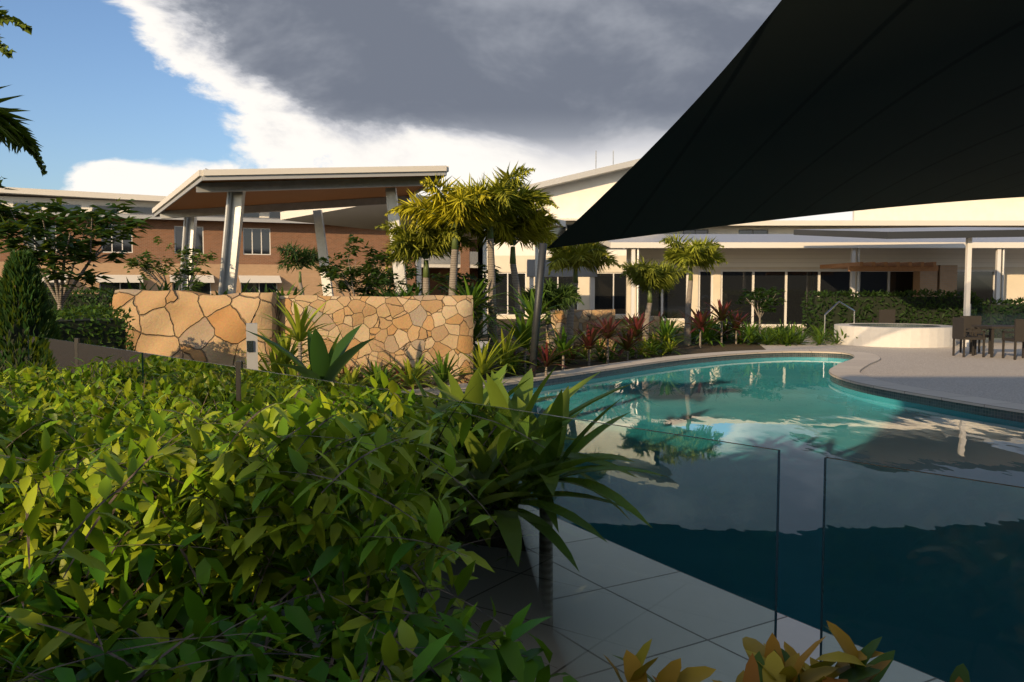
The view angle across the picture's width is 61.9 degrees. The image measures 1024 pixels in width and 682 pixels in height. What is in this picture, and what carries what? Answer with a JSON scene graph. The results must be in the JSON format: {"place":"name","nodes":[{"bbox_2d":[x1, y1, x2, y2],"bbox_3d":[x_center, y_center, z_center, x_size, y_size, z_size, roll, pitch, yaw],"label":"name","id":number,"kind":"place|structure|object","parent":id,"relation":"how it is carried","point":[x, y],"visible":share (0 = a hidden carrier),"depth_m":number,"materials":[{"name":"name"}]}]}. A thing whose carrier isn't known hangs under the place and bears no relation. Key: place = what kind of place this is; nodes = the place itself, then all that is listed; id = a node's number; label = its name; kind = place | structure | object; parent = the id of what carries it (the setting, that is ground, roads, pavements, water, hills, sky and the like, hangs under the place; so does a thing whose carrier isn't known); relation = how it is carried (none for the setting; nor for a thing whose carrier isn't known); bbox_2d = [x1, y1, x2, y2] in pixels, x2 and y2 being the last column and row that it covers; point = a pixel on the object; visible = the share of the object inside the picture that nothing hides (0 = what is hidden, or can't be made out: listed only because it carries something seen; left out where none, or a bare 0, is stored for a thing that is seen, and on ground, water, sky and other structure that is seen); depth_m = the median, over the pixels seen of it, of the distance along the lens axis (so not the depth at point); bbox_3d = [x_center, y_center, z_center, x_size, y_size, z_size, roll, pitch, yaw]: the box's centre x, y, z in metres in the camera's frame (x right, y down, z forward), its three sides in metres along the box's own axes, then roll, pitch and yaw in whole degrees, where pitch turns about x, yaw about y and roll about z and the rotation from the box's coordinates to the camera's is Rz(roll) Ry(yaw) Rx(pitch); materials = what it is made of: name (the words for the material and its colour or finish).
{"place":"outdoors","nodes":[
{"label":"outdoors","id":0,"kind":"place"},
{"bbox_2d":[0,187,477,307],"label":"brick wing","id":1,"kind":"structure","parent":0,"point":[263,234],"depth_m":56.74,"materials":[{"name":"brown brick"}]},
{"bbox_2d":[0,0,852,219],"label":"sky","id":2,"kind":"structure","parent":0,"point":[140,97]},
{"bbox_2d":[478,151,640,318],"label":"building","id":3,"kind":"structure","parent":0,"point":[576,196],"depth_m":45.79,"materials":[{"name":"beige paint"}]},
{"bbox_2d":[369,311,765,390],"bbox_3d":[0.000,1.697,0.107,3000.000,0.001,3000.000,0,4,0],"label":"ground","id":4,"kind":"structure","parent":0,"point":[714,346],"depth_m":23.37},
{"bbox_2d":[4,571,317,678],"bbox_3d":[-2.400,1.020,4.172,9.200,0.799,7.000,0,4,0],"label":"shrub","id":5,"kind":"object","parent":4,"relation":"on","point":[178,625],"visible":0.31,"depth_m":2.76,"materials":[{"name":"plant"}]},
{"bbox_2d":[0,356,577,681],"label":"hedge","id":6,"kind":"object","parent":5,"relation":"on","point":[191,611],"depth_m":2.33,"materials":[{"name":"green plant"}]},
{"bbox_2d":[112,289,278,370],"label":"stone wall","id":7,"kind":"structure","parent":4,"relation":"on","point":[197,326],"depth_m":14.17,"materials":[{"name":"beige stone"}]},
{"bbox_2d":[152,166,565,369],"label":"pavilion","id":8,"kind":"structure","parent":4,"relation":"on","point":[359,197],"depth_m":20.33,"materials":[{"name":"silver metal"}]},
{"bbox_2d":[279,295,472,385],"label":"stone wall","id":9,"kind":"structure","parent":4,"relation":"on","point":[411,328],"depth_m":14.70,"materials":[{"name":"beige stone"}]},
{"bbox_2d":[0,15,777,606],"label":"trunks and stems","id":10,"kind":"object","parent":4,"relation":"on","point":[60,293],"visible":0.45,"depth_m":17.46,"materials":[{"name":"brown"}]},
{"bbox_2d":[0,6,726,316],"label":"palm fronds","id":11,"kind":"object","parent":10,"relation":"on","point":[477,215],"visible":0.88,"depth_m":17.45,"materials":[{"name":"green plant"}]},
{"bbox_2d":[0,176,1023,373],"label":"shrubs","id":12,"kind":"object","parent":10,"relation":"attached to","point":[21,271],"visible":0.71,"depth_m":14.95,"materials":[{"name":"green plant"}]},
{"bbox_2d":[85,276,857,570],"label":"tropical plants","id":13,"kind":"object","parent":4,"relation":"on","point":[539,469],"visible":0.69,"depth_m":6.50,"materials":[{"name":"green plant"}]},
{"bbox_2d":[0,323,1023,681],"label":"glass fence","id":14,"kind":"object","parent":4,"relation":"on","point":[508,587],"visible":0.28,"depth_m":3.74,"materials":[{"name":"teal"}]},
{"bbox_2d":[3,288,1023,371],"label":"hedges","id":15,"kind":"object","parent":4,"relation":"on","point":[835,319],"visible":0.21,"depth_m":29.55,"materials":[{"name":"green plant"}]},
{"bbox_2d":[546,309,614,356],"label":"stone wall","id":16,"kind":"structure","parent":4,"relation":"on","point":[558,319],"depth_m":20.82,"materials":[{"name":"beige stone"}]},
{"bbox_2d":[642,316,659,342],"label":"stone pier","id":17,"kind":"structure","parent":4,"relation":"on","point":[653,318],"depth_m":23.85,"materials":[{"name":"grey stone"}]},
{"bbox_2d":[281,349,1023,681],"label":"pool deck","id":18,"kind":"structure","parent":4,"relation":"on","point":[610,599],"depth_m":4.50,"materials":[{"name":"tile"}]},
{"bbox_2d":[390,356,1023,681],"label":"pool water","id":19,"kind":"structure","parent":18,"relation":"in","point":[924,572],"depth_m":7.29,"materials":[{"name":"teal liquid"}]},
{"bbox_2d":[529,0,1023,376],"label":"shade sail","id":20,"kind":"object","parent":4,"relation":"on","point":[800,108],"visible":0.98,"depth_m":13.96,"materials":[{"name":"black fabric"}]},
{"bbox_2d":[599,234,1023,327],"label":"glazed wing","id":21,"kind":"structure","parent":4,"relation":"on","point":[794,267],"depth_m":35.88,"materials":[{"name":"beige paint"}]},
{"bbox_2d":[733,328,1023,403],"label":"deck","id":22,"kind":"structure","parent":4,"relation":"on","point":[996,376],"depth_m":18.08,"materials":[{"name":"grey concrete"}]},
{"bbox_2d":[794,227,1023,346],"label":"verandah","id":23,"kind":"object","parent":22,"relation":"on","point":[968,233],"visible":0.97,"depth_m":24.30,"materials":[{"name":"metal"}]},
{"bbox_2d":[824,301,1023,359],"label":"spa pool","id":24,"kind":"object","parent":22,"relation":"on","point":[886,330],"visible":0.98,"depth_m":24.03,"materials":[{"name":"concrete"}]},
{"bbox_2d":[603,620,969,681],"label":"croton leaves","id":25,"kind":"object","parent":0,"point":[771,660],"visible":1,"depth_m":1.96,"materials":[{"name":"green plant"}]},
{"bbox_2d":[663,197,1023,233],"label":"roof","id":26,"kind":"structure","parent":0,"point":[1004,212],"depth_m":51.79,"materials":[{"name":"white metal"}]}
]}

